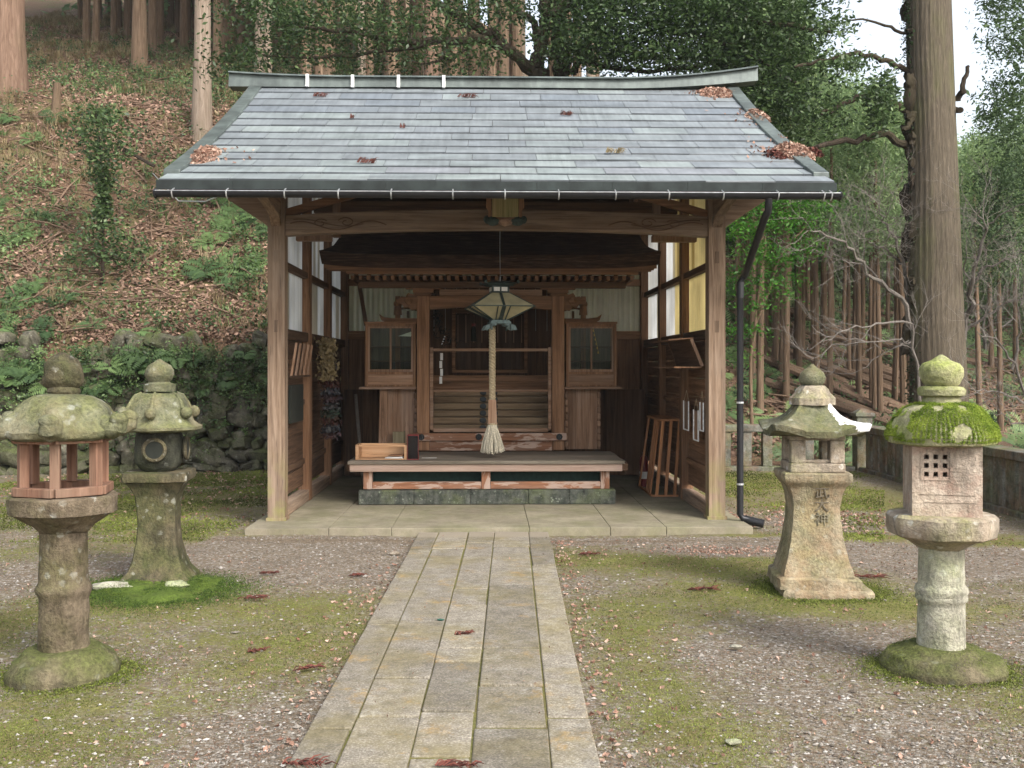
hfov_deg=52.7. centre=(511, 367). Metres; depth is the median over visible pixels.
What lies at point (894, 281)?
cedar tree
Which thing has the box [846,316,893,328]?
log
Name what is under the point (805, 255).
cedar tree
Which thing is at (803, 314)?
cedar tree
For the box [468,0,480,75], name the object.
cedar tree
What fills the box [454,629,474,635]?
cedar sprig
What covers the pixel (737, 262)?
cedar tree
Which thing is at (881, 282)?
bare tree
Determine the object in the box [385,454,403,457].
folded paper
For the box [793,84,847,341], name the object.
cedar tree
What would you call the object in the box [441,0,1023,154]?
sky
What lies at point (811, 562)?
stone lantern
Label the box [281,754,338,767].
cedar sprig
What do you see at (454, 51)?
cedar tree
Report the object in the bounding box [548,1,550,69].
cedar tree
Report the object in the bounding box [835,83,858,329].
cedar tree
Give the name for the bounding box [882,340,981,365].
log
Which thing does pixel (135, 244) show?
undergrowth
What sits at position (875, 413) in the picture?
log
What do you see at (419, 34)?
cedar tree
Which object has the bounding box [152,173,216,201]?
cable
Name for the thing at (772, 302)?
cedar tree
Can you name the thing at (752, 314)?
cedar tree
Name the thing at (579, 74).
cedar tree
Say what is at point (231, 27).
cedar tree
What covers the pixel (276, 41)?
cedar tree
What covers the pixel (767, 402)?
fallen sticks
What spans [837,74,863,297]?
cedar tree
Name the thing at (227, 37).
cedar tree
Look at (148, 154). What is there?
green grass
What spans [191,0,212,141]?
cedar tree
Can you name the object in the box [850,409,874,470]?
corner post
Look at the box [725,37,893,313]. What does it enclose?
conifer tree
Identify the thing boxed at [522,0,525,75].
cedar tree
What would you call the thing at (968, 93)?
cedar tree
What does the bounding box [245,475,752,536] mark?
pavement
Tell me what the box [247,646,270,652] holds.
cedar sprig
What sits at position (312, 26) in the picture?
cedar tree
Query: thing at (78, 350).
wall ivy
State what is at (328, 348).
crane garland
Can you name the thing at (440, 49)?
cedar tree
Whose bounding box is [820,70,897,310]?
cedar tree
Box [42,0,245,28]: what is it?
cedar tree
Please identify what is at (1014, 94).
cedar tree
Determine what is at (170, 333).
hedge
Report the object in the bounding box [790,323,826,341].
log
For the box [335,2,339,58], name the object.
cedar tree
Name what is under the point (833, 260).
cedar tree
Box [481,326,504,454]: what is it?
bell rope
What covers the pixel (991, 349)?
cedar tree
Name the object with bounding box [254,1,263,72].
cedar tree
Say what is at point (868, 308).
cedar tree
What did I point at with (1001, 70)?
cedar tree
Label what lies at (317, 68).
cedar tree
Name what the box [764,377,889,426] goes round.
log
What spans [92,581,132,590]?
stone
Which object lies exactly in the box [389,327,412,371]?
sliding door
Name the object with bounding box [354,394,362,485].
leaning pole
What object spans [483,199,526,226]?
name board
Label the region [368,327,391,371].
sliding door
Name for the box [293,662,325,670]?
cedar sprig
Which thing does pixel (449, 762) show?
cedar sprig
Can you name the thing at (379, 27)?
cedar tree
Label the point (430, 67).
cedar tree
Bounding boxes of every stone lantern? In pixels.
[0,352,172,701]
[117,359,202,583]
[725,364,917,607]
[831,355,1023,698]
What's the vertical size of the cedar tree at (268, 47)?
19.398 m
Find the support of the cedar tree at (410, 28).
on the hillside
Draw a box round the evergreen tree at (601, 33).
[170,0,875,155]
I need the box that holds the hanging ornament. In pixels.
[471,316,475,340]
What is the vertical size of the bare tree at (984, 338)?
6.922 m
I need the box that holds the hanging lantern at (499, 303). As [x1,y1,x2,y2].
[464,279,535,330]
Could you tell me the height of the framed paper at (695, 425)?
0.452 m
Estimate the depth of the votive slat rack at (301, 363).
11.24 m
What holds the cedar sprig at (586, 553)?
on the ground at (262, 546)
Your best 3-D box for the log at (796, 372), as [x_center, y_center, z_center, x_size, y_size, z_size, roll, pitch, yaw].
[5.795,0.120,20.739,2.395,1.137,0.140,0,0,15]
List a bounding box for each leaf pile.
[189,144,221,163]
[697,86,734,97]
[745,108,770,122]
[763,148,786,159]
[775,140,815,159]
[808,147,823,157]
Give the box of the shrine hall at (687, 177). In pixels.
[153,65,842,527]
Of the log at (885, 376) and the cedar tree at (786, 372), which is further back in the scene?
the log at (885, 376)
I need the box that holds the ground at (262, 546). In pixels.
[0,466,1023,767]
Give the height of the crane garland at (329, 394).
0.747 m
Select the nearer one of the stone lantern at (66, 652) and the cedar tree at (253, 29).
the stone lantern at (66, 652)
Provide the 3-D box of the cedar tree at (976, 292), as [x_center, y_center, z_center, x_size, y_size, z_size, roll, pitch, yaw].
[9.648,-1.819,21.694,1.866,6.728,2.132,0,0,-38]
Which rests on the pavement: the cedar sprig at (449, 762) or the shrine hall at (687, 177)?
the shrine hall at (687, 177)
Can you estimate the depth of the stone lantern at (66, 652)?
5.31 m
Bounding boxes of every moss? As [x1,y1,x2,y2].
[0,469,884,542]
[0,498,1023,767]
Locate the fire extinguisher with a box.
[639,452,647,486]
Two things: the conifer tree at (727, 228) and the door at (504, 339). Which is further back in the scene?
the conifer tree at (727, 228)
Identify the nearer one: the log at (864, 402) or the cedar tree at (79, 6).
the log at (864, 402)
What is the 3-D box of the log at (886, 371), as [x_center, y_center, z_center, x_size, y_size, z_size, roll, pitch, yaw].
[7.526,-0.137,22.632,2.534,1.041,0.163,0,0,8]
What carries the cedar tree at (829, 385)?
on the hillside
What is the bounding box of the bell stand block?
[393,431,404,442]
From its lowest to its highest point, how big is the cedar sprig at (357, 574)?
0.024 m
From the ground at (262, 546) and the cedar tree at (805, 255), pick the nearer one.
the ground at (262, 546)
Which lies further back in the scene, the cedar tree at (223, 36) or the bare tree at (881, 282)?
the cedar tree at (223, 36)
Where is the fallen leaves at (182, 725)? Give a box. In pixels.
[5,537,1022,767]
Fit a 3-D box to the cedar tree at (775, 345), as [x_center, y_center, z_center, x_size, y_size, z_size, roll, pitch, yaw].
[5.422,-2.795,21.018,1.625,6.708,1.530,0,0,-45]
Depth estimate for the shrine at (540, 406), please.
13.00 m
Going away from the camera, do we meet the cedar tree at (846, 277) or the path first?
the path
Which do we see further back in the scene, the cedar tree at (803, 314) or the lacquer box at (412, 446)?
the cedar tree at (803, 314)
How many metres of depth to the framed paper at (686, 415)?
11.66 m
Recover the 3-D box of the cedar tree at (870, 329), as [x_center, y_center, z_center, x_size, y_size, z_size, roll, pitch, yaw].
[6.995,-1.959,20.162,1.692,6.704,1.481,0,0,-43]
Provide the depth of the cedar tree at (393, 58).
22.75 m
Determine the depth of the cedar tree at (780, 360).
20.32 m
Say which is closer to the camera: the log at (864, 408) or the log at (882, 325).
the log at (864, 408)
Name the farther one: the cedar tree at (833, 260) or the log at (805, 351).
the cedar tree at (833, 260)
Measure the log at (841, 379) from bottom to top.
1.111 m
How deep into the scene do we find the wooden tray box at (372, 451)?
11.93 m
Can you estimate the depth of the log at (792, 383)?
19.76 m
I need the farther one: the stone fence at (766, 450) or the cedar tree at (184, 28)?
the cedar tree at (184, 28)
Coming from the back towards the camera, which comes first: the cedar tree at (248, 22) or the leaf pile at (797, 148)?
the cedar tree at (248, 22)
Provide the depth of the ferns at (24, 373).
15.72 m
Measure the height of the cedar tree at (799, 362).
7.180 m
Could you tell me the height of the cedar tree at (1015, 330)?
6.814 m
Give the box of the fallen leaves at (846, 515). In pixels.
[729,503,1007,545]
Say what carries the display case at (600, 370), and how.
on the shrine at (540, 406)
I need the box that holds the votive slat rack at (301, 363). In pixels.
[290,343,312,377]
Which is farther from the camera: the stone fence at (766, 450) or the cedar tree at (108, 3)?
the cedar tree at (108, 3)
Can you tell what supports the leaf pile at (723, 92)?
on the shrine hall at (687, 177)
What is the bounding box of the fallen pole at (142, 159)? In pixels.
[112,141,154,167]
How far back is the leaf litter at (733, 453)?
22.35 m
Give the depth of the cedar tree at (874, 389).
19.77 m
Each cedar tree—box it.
[0,0,29,98]
[40,0,174,21]
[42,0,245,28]
[82,0,90,41]
[92,0,99,44]
[100,0,101,20]
[102,0,411,38]
[105,0,110,15]
[105,0,212,20]
[111,0,116,37]
[117,0,121,28]
[122,0,194,28]
[123,0,131,37]
[131,0,147,71]
[148,0,156,52]
[174,0,179,29]
[179,0,188,47]
[188,0,190,37]
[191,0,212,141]
[212,0,221,76]
[220,0,224,61]
[224,0,230,55]
[231,0,232,53]
[233,4,235,51]
[237,0,244,43]
[246,0,251,40]
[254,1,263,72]
[263,1,271,72]
[274,2,283,51]
[301,0,311,74]
[310,0,314,66]
[314,0,323,74]
[323,0,335,74]
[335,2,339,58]
[358,1,365,74]
[365,0,373,74]
[376,0,382,57]
[381,0,384,72]
[383,0,387,74]
[387,0,397,74]
[397,0,400,74]
[402,0,405,51]
[409,0,411,38]
[412,0,422,75]
[424,0,438,75]
[438,0,441,75]
[448,0,457,75]
[457,0,464,75]
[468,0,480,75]
[487,1,498,75]
[498,0,508,75]
[509,7,510,75]
[510,0,521,75]
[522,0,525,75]
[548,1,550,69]
[550,30,553,75]
[572,18,581,76]
[586,7,595,76]
[698,21,796,343]
[710,19,818,383]
[718,0,833,411]
[722,34,811,367]
[728,61,748,327]
[740,218,742,272]
[743,0,870,403]
[756,209,758,333]
[757,130,852,352]
[765,239,768,325]
[768,49,827,328]
[769,78,846,356]
[771,66,810,370]
[772,0,842,339]
[772,124,818,324]
[774,85,850,368]
[775,42,845,377]
[775,74,827,374]
[776,56,843,362]
[779,79,896,405]
[790,240,791,291]
[792,60,877,299]
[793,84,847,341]
[794,0,969,403]
[794,38,837,279]
[805,77,829,314]
[805,215,806,286]
[813,102,907,409]
[818,88,900,402]
[818,94,869,383]
[819,101,885,356]
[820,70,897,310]
[821,105,905,400]
[824,76,850,341]
[824,80,845,321]
[827,102,907,412]
[828,90,887,369]
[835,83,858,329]
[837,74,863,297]
[839,103,895,357]
[841,109,849,313]
[862,111,907,399]
[864,114,907,404]
[880,113,970,391]
[885,255,889,338]
[890,89,961,304]
[894,130,898,316]
[957,123,1016,407]
[958,112,1019,367]
[960,0,1023,297]
[961,125,1023,431]
[963,19,1023,185]
[964,108,1023,372]
[966,13,1023,181]
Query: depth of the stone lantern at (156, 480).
7.60 m
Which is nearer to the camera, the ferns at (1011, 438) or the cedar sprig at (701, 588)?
the cedar sprig at (701, 588)
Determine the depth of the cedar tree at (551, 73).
27.71 m
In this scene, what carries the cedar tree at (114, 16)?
on the hillside
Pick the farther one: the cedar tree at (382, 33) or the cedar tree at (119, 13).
the cedar tree at (119, 13)
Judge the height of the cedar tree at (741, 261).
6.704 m
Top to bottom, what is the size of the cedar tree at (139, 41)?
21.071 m
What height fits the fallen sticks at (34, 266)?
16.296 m
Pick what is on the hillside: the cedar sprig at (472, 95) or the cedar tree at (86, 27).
the cedar tree at (86, 27)
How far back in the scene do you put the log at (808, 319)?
24.82 m
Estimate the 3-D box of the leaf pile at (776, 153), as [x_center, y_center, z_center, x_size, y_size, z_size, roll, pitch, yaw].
[2.596,-2.106,10.215,0.247,0.188,0.377,0,0,0]
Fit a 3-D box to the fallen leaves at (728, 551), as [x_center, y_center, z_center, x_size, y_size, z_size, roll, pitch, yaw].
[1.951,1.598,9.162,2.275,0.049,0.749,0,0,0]
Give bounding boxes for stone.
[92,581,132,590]
[165,580,188,587]
[389,551,400,555]
[724,738,741,744]
[730,644,741,648]
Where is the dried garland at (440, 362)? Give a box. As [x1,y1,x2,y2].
[431,295,463,383]
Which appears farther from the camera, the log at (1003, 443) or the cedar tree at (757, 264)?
the cedar tree at (757, 264)
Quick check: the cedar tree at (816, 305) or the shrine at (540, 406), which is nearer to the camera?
the shrine at (540, 406)
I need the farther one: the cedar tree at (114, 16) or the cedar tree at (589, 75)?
the cedar tree at (114, 16)
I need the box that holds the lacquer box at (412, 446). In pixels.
[407,434,418,459]
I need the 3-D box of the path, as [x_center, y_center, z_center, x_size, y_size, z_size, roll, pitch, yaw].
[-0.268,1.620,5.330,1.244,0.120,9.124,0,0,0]
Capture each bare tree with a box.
[757,271,954,400]
[768,140,972,356]
[809,262,1023,349]
[827,203,1023,351]
[833,228,893,299]
[915,238,1023,424]
[923,149,1023,352]
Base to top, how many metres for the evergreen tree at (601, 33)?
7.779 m
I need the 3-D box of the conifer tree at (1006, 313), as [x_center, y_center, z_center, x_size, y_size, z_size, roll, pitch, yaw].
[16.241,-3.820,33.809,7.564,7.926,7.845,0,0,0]
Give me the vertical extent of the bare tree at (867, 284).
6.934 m
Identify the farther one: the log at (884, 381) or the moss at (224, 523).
the log at (884, 381)
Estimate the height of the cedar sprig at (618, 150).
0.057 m
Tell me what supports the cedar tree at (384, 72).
on the hillside
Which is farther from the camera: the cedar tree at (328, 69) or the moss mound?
the cedar tree at (328, 69)
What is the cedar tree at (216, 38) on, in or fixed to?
on the hillside
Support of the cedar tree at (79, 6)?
on the hillside
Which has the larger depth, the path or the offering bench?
the offering bench
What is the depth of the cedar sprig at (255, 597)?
7.12 m
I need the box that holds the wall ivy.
[0,330,267,422]
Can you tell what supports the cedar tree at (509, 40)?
on the hillside
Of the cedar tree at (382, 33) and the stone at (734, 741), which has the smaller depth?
the stone at (734, 741)
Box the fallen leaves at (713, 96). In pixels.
[194,89,785,163]
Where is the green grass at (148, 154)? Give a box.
[0,13,486,346]
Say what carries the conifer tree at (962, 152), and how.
on the hillside
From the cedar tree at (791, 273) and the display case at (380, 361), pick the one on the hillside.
the cedar tree at (791, 273)
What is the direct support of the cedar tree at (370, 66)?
on the hillside
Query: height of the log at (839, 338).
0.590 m
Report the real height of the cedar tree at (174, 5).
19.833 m
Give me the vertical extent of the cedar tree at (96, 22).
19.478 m
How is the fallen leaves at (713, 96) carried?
on the shrine hall at (687, 177)
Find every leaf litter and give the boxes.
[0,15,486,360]
[725,241,1023,458]
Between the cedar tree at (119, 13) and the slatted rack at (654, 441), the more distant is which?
the cedar tree at (119, 13)
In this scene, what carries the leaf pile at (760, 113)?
on the shrine hall at (687, 177)
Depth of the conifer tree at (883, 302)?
32.30 m
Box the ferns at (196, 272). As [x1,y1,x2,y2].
[0,103,267,382]
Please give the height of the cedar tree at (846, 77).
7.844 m
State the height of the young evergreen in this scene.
4.896 m
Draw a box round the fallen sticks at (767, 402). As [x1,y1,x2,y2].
[703,304,1023,445]
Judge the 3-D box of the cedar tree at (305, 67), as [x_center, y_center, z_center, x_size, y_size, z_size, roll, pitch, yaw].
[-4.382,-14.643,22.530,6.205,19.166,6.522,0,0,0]
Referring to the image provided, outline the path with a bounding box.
[286,532,600,767]
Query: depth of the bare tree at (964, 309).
24.74 m
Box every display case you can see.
[364,322,416,386]
[564,322,616,386]
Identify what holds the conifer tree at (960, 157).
on the hillside
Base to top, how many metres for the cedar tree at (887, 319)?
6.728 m
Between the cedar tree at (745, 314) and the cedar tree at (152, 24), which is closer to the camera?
the cedar tree at (745, 314)
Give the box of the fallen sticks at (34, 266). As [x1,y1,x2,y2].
[0,11,267,355]
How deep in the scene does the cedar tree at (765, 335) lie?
21.00 m
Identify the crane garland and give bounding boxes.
[314,337,340,381]
[318,379,342,440]
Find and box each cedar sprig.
[237,595,267,599]
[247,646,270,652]
[259,570,278,573]
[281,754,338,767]
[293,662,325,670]
[313,92,327,96]
[349,573,366,575]
[357,157,376,162]
[435,759,483,767]
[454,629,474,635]
[457,93,476,97]
[560,110,573,114]
[578,551,599,555]
[606,147,625,152]
[687,584,720,590]
[854,572,891,579]
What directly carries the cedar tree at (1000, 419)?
on the hillside
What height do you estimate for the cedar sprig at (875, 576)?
0.026 m
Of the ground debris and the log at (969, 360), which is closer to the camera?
the ground debris
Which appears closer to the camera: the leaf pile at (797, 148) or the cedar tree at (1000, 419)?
the leaf pile at (797, 148)
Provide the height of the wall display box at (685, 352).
0.318 m
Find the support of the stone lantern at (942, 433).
on the ground at (262, 546)
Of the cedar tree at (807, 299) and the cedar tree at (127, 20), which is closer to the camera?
the cedar tree at (807, 299)
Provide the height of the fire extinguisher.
0.440 m
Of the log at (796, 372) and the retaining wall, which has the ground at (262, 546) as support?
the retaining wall
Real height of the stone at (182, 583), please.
0.074 m
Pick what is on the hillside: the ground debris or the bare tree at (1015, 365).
the bare tree at (1015, 365)
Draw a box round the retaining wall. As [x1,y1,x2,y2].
[0,330,335,475]
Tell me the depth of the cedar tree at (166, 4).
38.97 m
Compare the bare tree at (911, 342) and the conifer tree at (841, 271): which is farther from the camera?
the conifer tree at (841, 271)
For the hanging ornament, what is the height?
0.330 m
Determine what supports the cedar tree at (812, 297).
on the hillside
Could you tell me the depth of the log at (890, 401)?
20.51 m
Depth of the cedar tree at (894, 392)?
20.73 m
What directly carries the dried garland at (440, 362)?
hanging from the shrine at (540, 406)
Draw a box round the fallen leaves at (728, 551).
[605,541,866,555]
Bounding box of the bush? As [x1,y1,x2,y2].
[29,98,168,284]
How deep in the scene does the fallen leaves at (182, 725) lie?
5.47 m
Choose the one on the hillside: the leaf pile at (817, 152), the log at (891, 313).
the log at (891, 313)
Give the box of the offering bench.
[347,451,627,504]
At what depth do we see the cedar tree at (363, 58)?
23.68 m
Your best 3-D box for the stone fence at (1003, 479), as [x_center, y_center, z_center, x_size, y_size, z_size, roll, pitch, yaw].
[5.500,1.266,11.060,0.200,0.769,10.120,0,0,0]
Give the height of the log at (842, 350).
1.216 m
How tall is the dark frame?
0.400 m
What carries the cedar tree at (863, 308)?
on the hillside
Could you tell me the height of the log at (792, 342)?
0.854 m
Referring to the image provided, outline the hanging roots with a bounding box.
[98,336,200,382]
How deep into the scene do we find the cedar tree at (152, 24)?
30.89 m
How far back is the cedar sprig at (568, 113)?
11.68 m
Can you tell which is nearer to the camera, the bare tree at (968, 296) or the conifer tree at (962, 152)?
the bare tree at (968, 296)
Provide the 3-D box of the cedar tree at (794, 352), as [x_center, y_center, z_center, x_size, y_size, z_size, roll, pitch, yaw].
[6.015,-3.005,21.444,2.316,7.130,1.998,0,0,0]
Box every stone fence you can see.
[725,424,854,470]
[859,425,1023,519]
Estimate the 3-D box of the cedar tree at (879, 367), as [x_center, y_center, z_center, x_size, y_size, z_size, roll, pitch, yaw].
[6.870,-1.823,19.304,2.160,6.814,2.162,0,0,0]
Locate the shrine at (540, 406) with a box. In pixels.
[319,198,660,475]
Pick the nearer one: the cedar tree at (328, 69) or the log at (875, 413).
the log at (875, 413)
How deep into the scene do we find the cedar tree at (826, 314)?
25.29 m
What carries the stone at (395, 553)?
on the ground at (262, 546)
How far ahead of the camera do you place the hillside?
19.02 m
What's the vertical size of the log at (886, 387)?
1.186 m
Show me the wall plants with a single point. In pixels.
(15, 349)
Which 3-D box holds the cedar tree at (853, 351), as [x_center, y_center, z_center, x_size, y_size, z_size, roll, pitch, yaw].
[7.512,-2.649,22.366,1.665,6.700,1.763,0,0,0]
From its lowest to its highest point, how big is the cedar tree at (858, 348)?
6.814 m
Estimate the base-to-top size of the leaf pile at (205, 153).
0.328 m
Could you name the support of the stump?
on the hillside
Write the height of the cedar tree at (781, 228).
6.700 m
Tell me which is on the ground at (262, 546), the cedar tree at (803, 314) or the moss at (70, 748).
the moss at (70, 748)
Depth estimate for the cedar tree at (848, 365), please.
21.73 m
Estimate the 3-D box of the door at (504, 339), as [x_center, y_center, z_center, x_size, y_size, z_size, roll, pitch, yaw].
[-0.306,-0.365,14.305,0.940,0.770,0.045,0,0,-1]
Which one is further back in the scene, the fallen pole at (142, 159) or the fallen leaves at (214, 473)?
the fallen pole at (142, 159)
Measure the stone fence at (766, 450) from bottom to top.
0.769 m
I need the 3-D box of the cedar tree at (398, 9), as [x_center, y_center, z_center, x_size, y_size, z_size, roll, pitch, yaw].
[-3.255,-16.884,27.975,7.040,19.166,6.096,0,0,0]
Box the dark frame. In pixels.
[288,384,302,423]
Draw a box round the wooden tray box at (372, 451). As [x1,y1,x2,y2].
[355,443,406,459]
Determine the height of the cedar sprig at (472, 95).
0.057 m
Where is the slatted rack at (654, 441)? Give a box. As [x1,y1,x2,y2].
[638,415,678,496]
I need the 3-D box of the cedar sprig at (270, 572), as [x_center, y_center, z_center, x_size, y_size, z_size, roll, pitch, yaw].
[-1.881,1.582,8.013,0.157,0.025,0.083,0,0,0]
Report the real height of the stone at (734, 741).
0.026 m
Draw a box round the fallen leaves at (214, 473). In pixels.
[0,470,318,517]
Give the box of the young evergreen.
[725,188,857,439]
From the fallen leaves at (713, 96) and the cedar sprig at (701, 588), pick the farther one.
the fallen leaves at (713, 96)
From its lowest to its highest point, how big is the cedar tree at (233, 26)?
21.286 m
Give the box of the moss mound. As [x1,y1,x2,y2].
[0,567,281,619]
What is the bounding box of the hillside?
[0,0,1023,472]
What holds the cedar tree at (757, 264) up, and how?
on the hillside
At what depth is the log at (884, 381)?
21.86 m
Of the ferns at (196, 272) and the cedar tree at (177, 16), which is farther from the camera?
the cedar tree at (177, 16)
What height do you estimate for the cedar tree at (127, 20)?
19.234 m
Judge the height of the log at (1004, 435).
1.045 m
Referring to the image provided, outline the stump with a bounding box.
[51,82,60,112]
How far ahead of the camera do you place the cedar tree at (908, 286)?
21.53 m
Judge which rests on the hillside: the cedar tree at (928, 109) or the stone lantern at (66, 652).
the cedar tree at (928, 109)
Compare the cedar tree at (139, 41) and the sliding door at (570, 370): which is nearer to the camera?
the sliding door at (570, 370)
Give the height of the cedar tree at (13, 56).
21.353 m
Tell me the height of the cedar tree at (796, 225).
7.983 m
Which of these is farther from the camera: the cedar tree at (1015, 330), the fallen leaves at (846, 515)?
the cedar tree at (1015, 330)
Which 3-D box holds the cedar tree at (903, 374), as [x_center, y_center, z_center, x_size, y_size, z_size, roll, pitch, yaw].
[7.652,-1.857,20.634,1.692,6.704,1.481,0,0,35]
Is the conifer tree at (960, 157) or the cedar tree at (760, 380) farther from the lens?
the conifer tree at (960, 157)
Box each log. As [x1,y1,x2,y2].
[734,338,849,383]
[743,347,863,400]
[743,363,887,414]
[764,353,887,406]
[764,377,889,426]
[767,327,826,357]
[790,308,866,343]
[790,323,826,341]
[790,328,899,372]
[790,342,826,361]
[790,348,908,397]
[805,340,899,375]
[819,329,866,349]
[834,358,899,384]
[836,399,891,417]
[842,402,891,419]
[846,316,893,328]
[850,385,906,406]
[851,369,899,388]
[857,398,895,414]
[865,306,893,316]
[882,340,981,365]
[884,396,1007,437]
[888,403,1018,447]
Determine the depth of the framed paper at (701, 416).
10.84 m
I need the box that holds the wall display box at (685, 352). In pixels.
[649,337,703,367]
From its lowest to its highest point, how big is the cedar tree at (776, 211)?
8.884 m
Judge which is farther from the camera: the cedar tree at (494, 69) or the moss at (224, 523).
the cedar tree at (494, 69)
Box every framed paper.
[683,390,689,430]
[693,399,698,441]
[699,393,703,431]
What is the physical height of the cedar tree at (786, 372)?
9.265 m
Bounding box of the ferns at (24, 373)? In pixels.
[0,343,334,396]
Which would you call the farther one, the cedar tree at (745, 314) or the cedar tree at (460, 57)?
the cedar tree at (460, 57)
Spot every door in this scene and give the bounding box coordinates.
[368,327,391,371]
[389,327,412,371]
[456,314,523,368]
[569,327,591,371]
[590,327,612,371]
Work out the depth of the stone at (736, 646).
5.90 m
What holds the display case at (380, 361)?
on the shrine at (540, 406)
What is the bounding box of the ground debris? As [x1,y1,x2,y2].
[0,481,1023,767]
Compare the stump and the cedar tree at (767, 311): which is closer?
the stump
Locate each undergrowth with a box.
[0,23,486,374]
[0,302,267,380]
[655,233,1023,461]
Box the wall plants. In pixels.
[0,338,317,462]
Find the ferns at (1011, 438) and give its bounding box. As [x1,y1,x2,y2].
[696,244,1023,464]
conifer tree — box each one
[680,0,869,283]
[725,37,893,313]
[818,243,986,310]
[957,131,1023,308]
[957,135,988,227]
[958,140,1023,333]
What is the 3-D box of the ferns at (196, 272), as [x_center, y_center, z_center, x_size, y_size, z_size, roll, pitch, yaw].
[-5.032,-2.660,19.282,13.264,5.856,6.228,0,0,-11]
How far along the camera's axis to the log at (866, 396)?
20.64 m
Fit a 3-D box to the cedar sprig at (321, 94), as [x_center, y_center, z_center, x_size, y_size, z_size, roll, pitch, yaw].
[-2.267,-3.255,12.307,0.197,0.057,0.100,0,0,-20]
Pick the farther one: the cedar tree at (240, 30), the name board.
the cedar tree at (240, 30)
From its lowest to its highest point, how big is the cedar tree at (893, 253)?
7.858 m
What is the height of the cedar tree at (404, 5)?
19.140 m
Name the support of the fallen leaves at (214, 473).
on the ground at (262, 546)
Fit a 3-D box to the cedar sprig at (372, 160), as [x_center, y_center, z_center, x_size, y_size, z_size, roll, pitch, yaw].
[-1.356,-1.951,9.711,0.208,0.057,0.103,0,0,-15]
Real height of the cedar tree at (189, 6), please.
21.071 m
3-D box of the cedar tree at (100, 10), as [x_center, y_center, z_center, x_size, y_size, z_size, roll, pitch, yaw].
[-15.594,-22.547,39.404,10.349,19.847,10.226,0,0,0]

